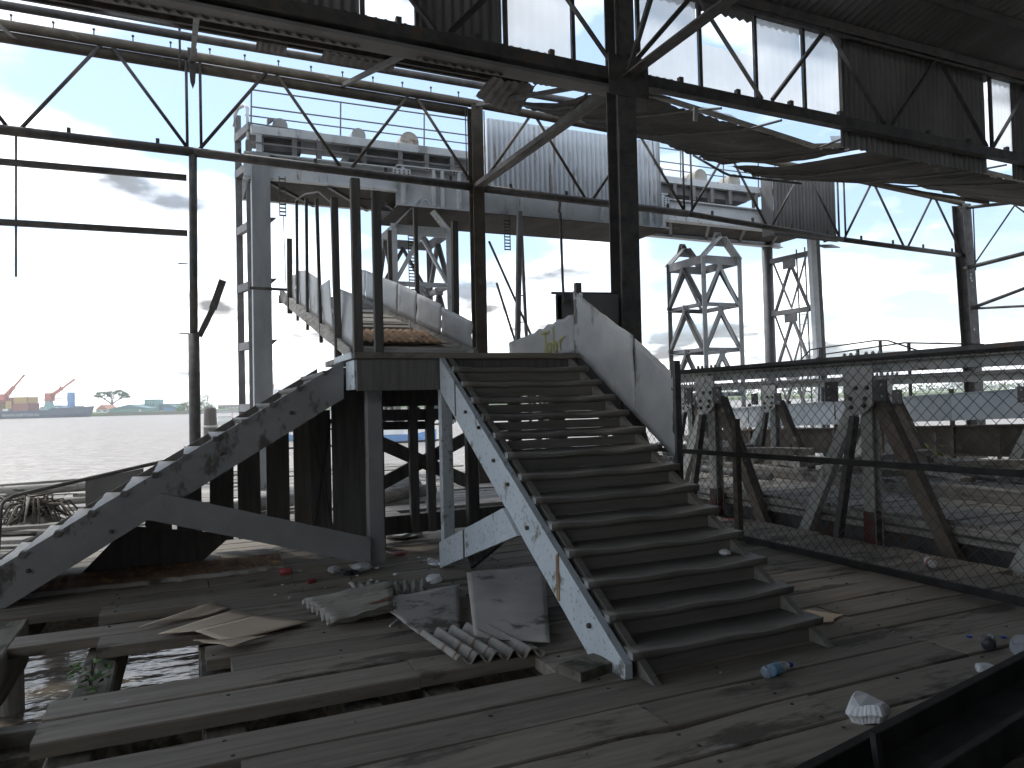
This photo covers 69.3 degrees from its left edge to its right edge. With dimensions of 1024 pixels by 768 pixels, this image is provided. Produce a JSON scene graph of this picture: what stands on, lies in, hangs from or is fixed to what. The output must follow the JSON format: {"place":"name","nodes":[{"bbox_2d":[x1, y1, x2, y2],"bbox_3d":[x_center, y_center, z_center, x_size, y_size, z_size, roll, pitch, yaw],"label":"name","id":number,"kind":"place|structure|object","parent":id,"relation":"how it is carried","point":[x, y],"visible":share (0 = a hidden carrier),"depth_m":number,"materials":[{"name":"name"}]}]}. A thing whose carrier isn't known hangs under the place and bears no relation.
{"place":"outdoors","nodes":[
{"label":"outdoors","id":0,"kind":"place"},
{"bbox_2d":[0,398,1023,727],"bbox_3d":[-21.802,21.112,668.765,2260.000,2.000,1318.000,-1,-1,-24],"label":"river","id":1,"kind":"structure","parent":0,"point":[48,448],"depth_m":67.48,"materials":[{"name":"liquid"}]},
{"bbox_2d":[0,374,93,418],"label":"cargo ship","id":2,"kind":"object","parent":1,"relation":"on","point":[49,410],"visible":0.97,"depth_m":594.69,"materials":[{"name":"painted steel"}]},
{"bbox_2d":[12,403,39,410],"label":"shipping container","id":3,"kind":"object","parent":2,"relation":"on","point":[25,406],"visible":0.98,"depth_m":592.00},
{"bbox_2d":[13,397,37,402],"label":"shipping container","id":4,"kind":"object","parent":3,"relation":"on","point":[25,399],"visible":0.95,"depth_m":592.12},
{"bbox_2d":[203,407,217,435],"bbox_3d":[-7.868,2.955,19.392,0.380,4.680,0.380,-1,-1,-24],"label":"mooring pile","id":5,"kind":"object","parent":1,"relation":"in","point":[210,419],"visible":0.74,"depth_m":19.31,"materials":[{"name":"grey concrete"}]},
{"bbox_2d":[217,415,232,424],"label":"river boat","id":6,"kind":"object","parent":1,"relation":"on","point":[222,420],"visible":0.53,"depth_m":189.21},
{"bbox_2d":[384,429,435,441],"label":"river boat","id":7,"kind":"object","parent":1,"relation":"on","point":[396,435],"visible":0.19,"depth_m":79.18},
{"bbox_2d":[0,460,1023,767],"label":"wharf deck","id":8,"kind":"structure","parent":1,"relation":"in","point":[314,690],"depth_m":4.50,"materials":[{"name":"grey wood"}]},
{"bbox_2d":[1,536,33,544],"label":"loose plank","id":9,"kind":"object","parent":8,"relation":"on","point":[11,540],"visible":0.77,"depth_m":9.07,"materials":[{"name":"grey wood"}]},
{"bbox_2d":[1,528,47,534],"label":"loose plank","id":10,"kind":"object","parent":8,"relation":"on","point":[30,531],"visible":0.58,"depth_m":9.91,"materials":[{"name":"grey wood"}]},
{"bbox_2d":[2,522,57,530],"bbox_3d":[-6.284,1.945,10.244,2.435,0.102,0.232,-1,-1,-26],"label":"loose plank","id":11,"kind":"object","parent":8,"relation":"on","point":[24,527],"visible":0.26,"depth_m":10.04,"materials":[{"name":"grey wood"}]},
{"bbox_2d":[0,492,77,535],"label":"pile","id":12,"kind":"object","parent":8,"relation":"on","point":[34,510],"visible":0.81,"depth_m":10.39,"materials":[{"name":"grey wood"}]},
{"bbox_2d":[0,478,79,485],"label":"loose plank","id":13,"kind":"object","parent":8,"relation":"on","point":[39,482],"visible":0.57,"depth_m":16.33,"materials":[{"name":"grey wood"}]},
{"bbox_2d":[0,481,84,496],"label":"log","id":14,"kind":"object","parent":8,"relation":"on","point":[11,490],"visible":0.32,"depth_m":14.68,"materials":[{"name":"grey wood"}]},
{"bbox_2d":[0,497,84,509],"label":"log","id":15,"kind":"object","parent":8,"relation":"on","point":[77,500],"depth_m":12.79,"materials":[{"name":"grey wood"}]},
{"bbox_2d":[0,460,162,547],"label":"pipe rail","id":16,"kind":"object","parent":8,"relation":"on","point":[97,486],"visible":0.62,"depth_m":8.39,"materials":[{"name":"metal"}]},
{"bbox_2d":[62,658,114,692],"bbox_3d":[-2.670,1.846,4.684,0.294,0.184,0.355,-1,-1,-24],"label":"weed","id":17,"kind":"object","parent":8,"relation":"on","point":[94,675],"visible":1,"depth_m":4.68,"materials":[{"name":"green plant"}]},
{"bbox_2d":[21,566,283,598],"bbox_3d":[-3.496,1.879,6.986,2.600,0.047,0.069,-1,-1,-25],"label":"paint flaked bar","id":18,"kind":"object","parent":8,"relation":"on","point":[136,583],"visible":0.91,"depth_m":7.00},
{"bbox_2d":[31,553,283,592],"bbox_3d":[-3.617,1.869,7.285,2.621,0.064,0.640,-1,-1,-24],"label":"rusty plate","id":19,"kind":"object","parent":8,"relation":"on","point":[95,578],"visible":0.84,"depth_m":7.35,"materials":[{"name":"metal"}]},
{"bbox_2d":[137,602,229,627],"bbox_3d":[-2.549,1.815,5.797,0.211,0.044,0.680,-2,-2,30],"label":"cardboard piece","id":20,"kind":"object","parent":8,"relation":"on","point":[209,608],"visible":1,"depth_m":5.89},
{"bbox_2d":[0,361,370,608],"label":"timber staircase","id":21,"kind":"structure","parent":8,"relation":"on","point":[160,498],"depth_m":7.24,"materials":[{"name":"grey wood"}]},
{"bbox_2d":[158,153,226,488],"bbox_3d":[-5.702,-0.653,13.254,1.145,7.101,0.200,-1,-1,-24],"label":"steel post","id":22,"kind":"object","parent":8,"relation":"on","point":[194,335],"visible":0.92,"depth_m":13.23,"materials":[{"name":"metal"}]},
{"bbox_2d":[0,0,202,276],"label":"eave truss","id":23,"kind":"object","parent":22,"relation":"attached to","point":[89,46],"visible":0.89,"depth_m":12.62,"materials":[{"name":"metal"}]},
{"bbox_2d":[158,610,307,646],"bbox_3d":[-2.063,1.785,5.455,0.842,0.052,0.756,-2,-2,29],"label":"cardboard box","id":24,"kind":"object","parent":8,"relation":"on","point":[231,628],"visible":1,"depth_m":5.47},
{"bbox_2d":[234,492,293,510],"bbox_3d":[-4.010,1.901,11.610,0.291,0.330,1.354,-3,-2,40],"label":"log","id":25,"kind":"object","parent":8,"relation":"on","point":[263,503],"visible":0.13,"depth_m":11.61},
{"bbox_2d":[280,567,291,574],"bbox_3d":[-2.222,1.838,7.278,0.110,0.066,0.068,-1,-1,-12],"label":"drink can","id":26,"kind":"object","parent":8,"relation":"on","point":[286,571],"visible":1,"depth_m":7.25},
{"bbox_2d":[327,566,341,572],"bbox_3d":[-1.750,1.823,7.280,0.132,0.070,0.142,-2,-1,17],"label":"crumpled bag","id":27,"kind":"object","parent":8,"relation":"on","point":[333,569],"visible":1,"depth_m":7.24,"materials":[{"name":"plastic"}]},
{"bbox_2d":[302,581,392,625],"bbox_3d":[-1.230,1.747,5.910,0.760,0.129,0.813,-1,-1,-24],"label":"corrugated sheet","id":28,"kind":"object","parent":8,"relation":"on","point":[355,604],"visible":0.99,"depth_m":5.83,"materials":[{"name":"metal"}]},
{"bbox_2d":[350,562,372,570],"bbox_3d":[-1.501,1.814,7.342,0.201,0.080,0.204,-2,-1,26],"label":"crumpled bag","id":29,"kind":"object","parent":8,"relation":"on","point":[362,566],"visible":0.94,"depth_m":7.30,"materials":[{"name":"plastic"}]},
{"bbox_2d":[348,577,429,595],"bbox_3d":[-1.068,1.751,6.355,0.718,0.101,0.276,-1,-1,-3],"label":"corrugated sheet","id":30,"kind":"object","parent":8,"relation":"on","point":[421,585],"visible":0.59,"depth_m":6.39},
{"bbox_2d":[387,477,421,488],"bbox_3d":[-1.939,1.778,13.178,0.705,0.350,0.686,-1,-1,-24],"label":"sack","id":31,"kind":"object","parent":8,"relation":"on","point":[404,482],"visible":0.1,"depth_m":12.90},
{"bbox_2d":[388,532,422,537],"bbox_3d":[-1.331,1.840,9.184,0.539,0.104,0.496,0,-2,-38],"label":"crumpled sacking","id":32,"kind":"object","parent":8,"relation":"on","point":[407,535],"visible":0.4,"depth_m":8.96,"materials":[{"name":"fabric"}]},
{"bbox_2d":[385,484,436,502],"bbox_3d":[-1.804,1.875,12.688,1.183,0.283,0.252,0,-2,-43],"label":"log","id":33,"kind":"object","parent":8,"relation":"on","point":[395,494],"visible":0.49,"depth_m":12.50,"materials":[{"name":"grey wood"}]},
{"bbox_2d":[390,584,459,633],"bbox_3d":[-0.594,1.743,5.759,0.780,0.055,1.080,-1,-1,-24],"label":"flat sheet","id":34,"kind":"object","parent":8,"relation":"on","point":[431,610],"visible":0.91,"depth_m":5.72,"materials":[{"name":"metal"}]},
{"bbox_2d":[427,558,439,565],"bbox_3d":[-0.781,1.807,7.500,0.068,0.068,0.210,0,-2,-41],"label":"plastic bottle","id":35,"kind":"object","parent":8,"relation":"on","point":[433,562],"visible":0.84,"depth_m":7.48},
{"bbox_2d":[426,573,442,583],"bbox_3d":[-0.702,1.746,6.657,0.155,0.063,0.155,-1,-1,-24],"label":"plastic tub","id":36,"kind":"object","parent":8,"relation":"on","point":[434,578],"visible":0.91,"depth_m":6.61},
{"bbox_2d":[309,177,581,566],"bbox_3d":[-0.856,-0.062,8.393,2.701,3.847,1.922,-1,-1,-24],"label":"stair landing","id":37,"kind":"object","parent":8,"relation":"on","point":[361,420],"visible":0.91,"depth_m":8.29,"materials":[{"name":"grey wood"}]},
{"bbox_2d":[250,191,477,357],"bbox_3d":[-2.804,-1.702,12.029,2.241,3.045,6.843,-1,-1,-24],"label":"gangway","id":38,"kind":"object","parent":37,"relation":"on","point":[308,300],"visible":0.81,"depth_m":10.65,"materials":[{"name":"grey wood"}]},
{"bbox_2d":[363,328,442,343],"bbox_3d":[-1.627,-0.661,10.158,1.152,0.292,0.948,-1,-1,-24],"label":"corrugated sheet","id":39,"kind":"object","parent":38,"relation":"on","point":[400,336],"visible":0.75,"depth_m":10.14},
{"bbox_2d":[465,104,490,483],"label":"steel column","id":40,"kind":"structure","parent":8,"relation":"on","point":[476,146],"depth_m":15.44,"materials":[{"name":"metal"}]},
{"bbox_2d":[194,34,574,190],"bbox_3d":[-1.574,-5.109,14.861,8.872,2.144,1.070,-1,-1,-24],"label":"eave truss","id":41,"kind":"object","parent":40,"relation":"attached to","point":[285,78],"visible":0.9,"depth_m":14.26,"materials":[{"name":"metal"}]},
{"bbox_2d":[476,100,689,216],"bbox_3d":[1.720,-4.987,16.666,5.416,2.060,0.190,-1,-1,-24],"label":"eave truss","id":42,"kind":"object","parent":40,"relation":"attached to","point":[566,197],"visible":0.7,"depth_m":16.34,"materials":[{"name":"metal"}]},
{"bbox_2d":[420,622,545,663],"bbox_3d":[-0.212,1.725,4.944,0.646,0.087,0.681,-1,-1,-24],"label":"corrugated sheet","id":43,"kind":"object","parent":8,"relation":"on","point":[464,644],"visible":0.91,"depth_m":4.86,"materials":[{"name":"metal"}]},
{"bbox_2d":[467,566,549,642],"bbox_3d":[-0.073,1.675,5.786,0.689,0.108,1.825,-1,-1,1],"label":"flat sheet","id":44,"kind":"object","parent":43,"relation":"on","point":[517,596],"visible":0.98,"depth_m":5.66,"materials":[{"name":"metal"}]},
{"bbox_2d":[488,210,531,420],"bbox_3d":[0.215,-0.922,16.683,1.536,5.904,0.380,-1,-1,-24],"label":"prop frame","id":45,"kind":"object","parent":8,"relation":"on","point":[520,269],"visible":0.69,"depth_m":16.54,"materials":[{"name":"metal"}]},
{"bbox_2d":[558,653,611,682],"bbox_3d":[0.453,1.713,4.477,0.289,0.060,0.200,0,-2,-38],"label":"timber offcut","id":46,"kind":"object","parent":8,"relation":"on","point":[586,667],"visible":0.85,"depth_m":4.42,"materials":[{"name":"grey wood"}]},
{"bbox_2d":[551,292,620,408],"bbox_3d":[1.047,0.294,10.075,1.051,3.125,0.060,-1,-1,-24],"label":"windbreak panel","id":47,"kind":"object","parent":8,"relation":"on","point":[605,303],"visible":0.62,"depth_m":10.14,"materials":[{"name":"metal"}]},
{"bbox_2d":[558,201,571,303],"bbox_3d":[0.700,-1.757,9.891,0.155,1.372,0.065,-2,-1,4],"label":"conduit","id":48,"kind":"object","parent":47,"relation":"attached to","point":[564,301],"visible":1,"depth_m":9.88,"materials":[{"name":"metal"}]},
{"bbox_2d":[604,0,648,509],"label":"steel column","id":49,"kind":"structure","parent":8,"relation":"on","point":[623,94],"depth_m":10.32,"materials":[{"name":"metal"}]},
{"bbox_2d":[474,54,634,187],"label":"tie beam","id":50,"kind":"structure","parent":49,"relation":"attached to","point":[575,113],"depth_m":12.45,"materials":[{"name":"metal"}]},
{"bbox_2d":[101,0,1023,180],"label":"clerestory wall","id":51,"kind":"structure","parent":49,"relation":"attached to","point":[872,91],"depth_m":11.49,"materials":[{"name":"metal"}]},
{"bbox_2d":[0,0,672,114],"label":"lean to roof","id":52,"kind":"object","parent":51,"relation":"on","point":[506,95],"visible":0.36,"depth_m":12.56,"materials":[{"name":"metal"}]},
{"bbox_2d":[622,0,1023,82],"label":"roof","id":53,"kind":"structure","parent":51,"relation":"on","point":[991,31],"depth_m":12.31,"materials":[{"name":"metal"}]},
{"bbox_2d":[523,69,1023,206],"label":"sagging roof sheet","id":54,"kind":"object","parent":49,"relation":"hanging from","point":[694,131],"visible":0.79,"depth_m":14.81,"materials":[{"name":"metal"}]},
{"bbox_2d":[867,183,989,204],"bbox_3d":[11.246,-5.219,20.168,4.253,0.486,0.185,-1,-1,-16],"label":"loose purlin","id":55,"kind":"object","parent":54,"relation":"hanging from","point":[939,195],"visible":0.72,"depth_m":20.25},
{"bbox_2d":[760,661,793,677],"bbox_3d":[1.571,1.677,4.370,0.242,0.071,0.071,-1,-2,-31],"label":"plastic bottle","id":56,"kind":"object","parent":8,"relation":"on","point":[774,669],"visible":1,"depth_m":4.33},
{"bbox_2d":[805,610,843,622],"bbox_3d":[2.227,1.706,5.464,0.334,0.006,0.301,-3,-2,44],"label":"cardboard scrap","id":57,"kind":"object","parent":8,"relation":"on","point":[829,617],"visible":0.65,"depth_m":5.44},
{"bbox_2d":[640,341,1023,606],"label":"chain link fence","id":58,"kind":"object","parent":8,"relation":"on","point":[736,454],"visible":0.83,"depth_m":6.84,"materials":[{"name":"metal"}]},
{"bbox_2d":[845,691,891,724],"bbox_3d":[1.797,1.643,3.733,0.194,0.121,0.194,-2,-2,38],"label":"foam food box","id":59,"kind":"object","parent":8,"relation":"on","point":[862,708],"visible":0.98,"depth_m":3.69,"materials":[{"name":"white plastic"}]},
{"bbox_2d":[794,651,1023,767],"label":"steel channel","id":60,"kind":"object","parent":8,"relation":"on","point":[976,721],"visible":1,"depth_m":3.32,"materials":[{"name":"metal"}]},
{"bbox_2d":[975,663,993,672],"bbox_3d":[2.744,1.647,4.282,0.113,0.060,0.120,-2,-1,9],"label":"crumpled bag","id":61,"kind":"object","parent":8,"relation":"on","point":[980,667],"visible":0.53,"depth_m":4.27,"materials":[{"name":"plastic"}]},
{"bbox_2d":[1009,634,1023,654],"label":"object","id":62,"kind":"object","parent":8,"relation":"on","point":[1016,644],"visible":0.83,"depth_m":4.58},
{"bbox_2d":[233,89,829,489],"bbox_3d":[1.480,-0.313,18.875,15.950,11.527,2.015,-1,-1,-24],"label":"hoist gantry","id":63,"kind":"object","parent":1,"relation":"in","point":[257,186],"visible":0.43,"depth_m":16.67,"materials":[{"name":"metal"}]},
{"bbox_2d":[279,176,285,216],"bbox_3d":[-4.671,-3.818,15.074,0.134,0.820,0.030,-1,-1,-24],"label":"ladder","id":64,"kind":"object","parent":63,"relation":"hanging from","point":[282,196],"visible":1,"depth_m":15.07,"materials":[{"name":"metal"}]},
{"bbox_2d":[407,221,414,289],"bbox_3d":[-2.366,-2.511,17.523,0.154,2.845,0.030,-1,-1,-24],"label":"ladder","id":65,"kind":"object","parent":63,"relation":"hanging from","point":[411,257],"visible":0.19,"depth_m":17.52,"materials":[{"name":"metal"}]},
{"bbox_2d":[382,199,455,423],"bbox_3d":[-2.281,-1.657,17.285,1.480,5.197,1.946,-1,-1,-24],"label":"lattice hanger","id":66,"kind":"object","parent":63,"relation":"hanging from","point":[440,236],"visible":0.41,"depth_m":16.87,"materials":[{"name":"white paint"}]},
{"bbox_2d":[504,219,510,250],"bbox_3d":[-0.112,-3.520,17.458,0.154,0.745,0.030,-1,-1,-24],"label":"ladder","id":67,"kind":"object","parent":63,"relation":"hanging from","point":[509,234],"visible":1,"depth_m":17.45,"materials":[{"name":"metal"}]},
{"bbox_2d":[483,118,661,206],"bbox_3d":[1.487,-5.123,17.660,4.650,1.720,0.540,-1,-1,-24],"label":"cladding box","id":68,"kind":"object","parent":63,"relation":"attached to","point":[582,154],"visible":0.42,"depth_m":17.31,"materials":[{"name":"metal"}]},
{"bbox_2d":[665,232,746,443],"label":"lattice tower","id":69,"kind":"structure","parent":63,"relation":"hanging from","point":[684,269],"depth_m":20.27,"materials":[{"name":"metal"}]},
{"bbox_2d":[760,177,839,247],"bbox_3d":[7.970,-4.745,20.495,2.331,2.029,0.564,-1,-1,-24],"label":"cladding box","id":70,"kind":"object","parent":63,"relation":"attached to","point":[803,209],"visible":0.66,"depth_m":20.24,"materials":[{"name":"metal"}]},
{"bbox_2d":[794,453,1008,466],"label":"pontoon deck","id":71,"kind":"structure","parent":1,"relation":"on","point":[816,454],"depth_m":20.47,"materials":[{"name":"grey wood"}]},
{"bbox_2d":[703,424,1023,458],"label":"plate girder","id":72,"kind":"object","parent":71,"relation":"on","point":[989,438],"visible":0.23,"depth_m":13.75,"materials":[{"name":"metal"}]},
{"bbox_2d":[733,383,1023,457],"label":"metal parapet","id":73,"kind":"structure","parent":72,"relation":"on","point":[995,401],"depth_m":13.97,"materials":[{"name":"metal"}]},
{"bbox_2d":[800,340,981,455],"bbox_3d":[8.129,0.419,16.262,0.050,2.806,4.611,-1,-1,-24],"label":"pipe handrail","id":74,"kind":"object","parent":71,"relation":"on","point":[880,346],"visible":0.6,"depth_m":16.45,"materials":[{"name":"metal"}]},
{"bbox_2d":[931,455,987,458],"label":"broken plank","id":75,"kind":"object","parent":71,"relation":"on","point":[961,456],"visible":0.06,"depth_m":16.14,"materials":[{"name":"grey wood"}]},
{"bbox_2d":[952,203,985,424],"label":"steel column","id":76,"kind":"structure","parent":71,"relation":"on","point":[966,279],"depth_m":21.72,"materials":[{"name":"metal"}]},
{"bbox_2d":[836,182,965,257],"bbox_3d":[10.964,-4.666,20.725,4.981,2.015,0.175,-1,-1,-24],"label":"eave truss","id":77,"kind":"object","parent":76,"relation":"attached to","point":[908,247],"visible":0.88,"depth_m":20.60,"materials":[{"name":"metal"}]},
{"bbox_2d":[681,150,843,241],"bbox_3d":[6.444,-4.819,18.736,5.150,2.135,0.175,-1,-1,-24],"label":"eave truss","id":78,"kind":"object","parent":77,"relation":"attached to","point":[773,227],"visible":0.7,"depth_m":18.57,"materials":[{"name":"metal"}]},
{"bbox_2d":[961,203,1023,310],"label":"end truss","id":79,"kind":"object","parent":76,"relation":"attached to","point":[975,265],"visible":0.85,"depth_m":20.95,"materials":[{"name":"metal"}]},
{"bbox_2d":[0,0,1023,411],"label":"sky","id":80,"kind":"structure","parent":0,"point":[82,306],"materials":[{"name":"white"}]},
{"bbox_2d":[91,389,1002,415],"bbox_3d":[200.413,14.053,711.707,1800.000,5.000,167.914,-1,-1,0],"label":"shore","id":81,"kind":"structure","parent":0,"point":[841,395],"depth_m":632.95,"materials":[{"name":"green plant"}]},
{"bbox_2d":[68,392,74,406],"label":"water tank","id":82,"kind":"object","parent":81,"relation":"on","point":[71,399],"visible":0.62,"depth_m":687.57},
{"bbox_2d":[95,405,115,412],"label":"building","id":83,"kind":"structure","parent":81,"relation":"on","point":[103,408],"depth_m":654.84,"materials":[{"name":"ceramic"}]},
{"bbox_2d":[93,390,130,404],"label":"kapok tree","id":84,"kind":"object","parent":81,"relation":"on","point":[109,394],"visible":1,"depth_m":688.69,"materials":[{"name":"green plant"}]},
{"bbox_2d":[110,405,156,411],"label":"building","id":85,"kind":"structure","parent":81,"relation":"on","point":[133,408],"depth_m":649.83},
{"bbox_2d":[144,399,163,410],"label":"building","id":86,"kind":"structure","parent":81,"relation":"on","point":[155,403],"depth_m":690.02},
{"bbox_2d":[163,405,185,410],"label":"building","id":87,"kind":"structure","parent":81,"relation":"on","point":[170,408],"depth_m":639.84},
{"bbox_2d":[693,381,1023,395],"bbox_3d":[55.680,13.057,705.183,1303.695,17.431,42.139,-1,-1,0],"label":"wood","id":88,"kind":"object","parent":81,"relation":"on","point":[941,388],"visible":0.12,"depth_m":698.36,"materials":[{"name":"plant"}]},
{"bbox_2d":[439,283,834,685],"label":"timber staircase","id":89,"kind":"structure","parent":0,"point":[644,384],"depth_m":5.79,"materials":[{"name":"grey wood"}]},
{"bbox_2d":[683,435,753,446],"bbox_3d":[4.455,1.270,16.125,0.251,0.260,1.935,-1,-1,-28],"label":"broken plank","id":90,"kind":"object","parent":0,"point":[707,441],"visible":0.22,"depth_m":16.19,"materials":[{"name":"grey wood"}]},
{"bbox_2d":[581,452,1023,568],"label":"road bridge deck","id":91,"kind":"structure","parent":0,"point":[1015,507],"depth_m":8.98,"materials":[{"name":"grey wood"}]},
{"bbox_2d":[703,446,813,455],"bbox_3d":[4.607,1.284,14.217,2.263,0.152,0.158,-2,-2,38],"label":"broken plank","id":92,"kind":"object","parent":91,"relation":"on","point":[781,452],"visible":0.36,"depth_m":13.84,"materials":[{"name":"grey wood"}]},
{"bbox_2d":[762,464,792,467],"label":"broken plank","id":93,"kind":"object","parent":91,"relation":"on","point":[776,465],"visible":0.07,"depth_m":13.04,"materials":[{"name":"grey wood"}]},
{"bbox_2d":[702,455,770,464],"bbox_3d":[4.223,1.419,13.844,2.113,0.140,0.208,-3,-2,42],"label":"broken plank","id":94,"kind":"object","parent":93,"relation":"on","point":[760,461],"visible":0.09,"depth_m":13.55,"materials":[{"name":"grey wood"}]},
{"bbox_2d":[532,346,1023,577],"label":"bridge truss","id":95,"kind":"object","parent":91,"relation":"on","point":[994,356],"visible":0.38,"depth_m":8.43,"materials":[{"name":"metal"}]},
{"bbox_2d":[646,369,1023,483],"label":"bridge truss","id":96,"kind":"object","parent":91,"relation":"on","point":[896,395],"visible":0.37,"depth_m":13.91,"materials":[{"name":"metal"}]},
{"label":"broken plank","id":97,"kind":"object","parent":91,"relation":"on","visible":0},
{"bbox_2d":[881,460,975,481],"bbox_3d":[5.913,1.242,10.795,0.218,0.148,2.105,-1,-1,-5],"label":"broken plank","id":98,"kind":"object","parent":97,"relation":"on","point":[961,478],"visible":0.34,"depth_m":9.98,"materials":[{"name":"grey wood"}]},
{"bbox_2d":[792,449,932,466],"bbox_3d":[5.569,1.176,11.766,2.195,0.210,0.257,-1,-1,-4],"label":"broken plank","id":99,"kind":"object","parent":98,"relation":"on","point":[887,457],"visible":0.35,"depth_m":11.67,"materials":[{"name":"grey wood"}]},
{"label":"broken plank","id":100,"kind":"object","parent":91,"relation":"on","visible":0},
{"bbox_2d":[931,457,995,466],"bbox_3d":[6.797,1.182,11.308,0.166,0.218,2.082,-2,-1,7],"label":"broken plank","id":101,"kind":"object","parent":100,"relation":"on","point":[942,460],"visible":0.43,"depth_m":11.48,"materials":[{"name":"grey wood"}]},
{"bbox_2d":[946,459,1023,465],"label":"broken plank","id":102,"kind":"object","parent":101,"relation":"on","point":[1000,462],"visible":0.83,"depth_m":10.16,"materials":[{"name":"grey wood"}]},
{"bbox_2d":[981,466,1023,469],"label":"broken plank","id":103,"kind":"object","parent":101,"relation":"on","point":[1013,467],"visible":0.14,"depth_m":10.31,"materials":[{"name":"grey wood"}]},
{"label":"broken plank","id":104,"kind":"object","parent":91,"relation":"on","visible":0},
{"bbox_2d":[771,460,815,469],"bbox_3d":[4.741,1.321,12.502,0.167,0.159,1.012,-1,-1,-13],"label":"broken plank","id":105,"kind":"object","parent":104,"relation":"on","point":[790,464],"visible":0.29,"depth_m":12.49,"materials":[{"name":"grey wood"}]},
{"bbox_2d":[923,557,936,567],"bbox_3d":[3.899,1.665,6.895,0.096,0.094,0.105,-2,-1,11],"label":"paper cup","id":106,"kind":"object","parent":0,"point":[928,560],"visible":0.83,"depth_m":6.86,"materials":[{"name":"white paper"}]},
{"bbox_2d":[981,633,995,650],"bbox_3d":[3.053,1.644,4.745,0.080,0.080,0.210,-2,-2,32],"label":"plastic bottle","id":107,"kind":"object","parent":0,"point":[988,641],"visible":1,"depth_m":4.67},
{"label":"broken plank","id":108,"kind":"object","parent":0,"visible":0},
{"bbox_2d":[958,473,1023,484],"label":"broken plank","id":109,"kind":"object","parent":108,"relation":"on","point":[992,479],"visible":0.11,"depth_m":11.83,"materials":[{"name":"grey wood"}]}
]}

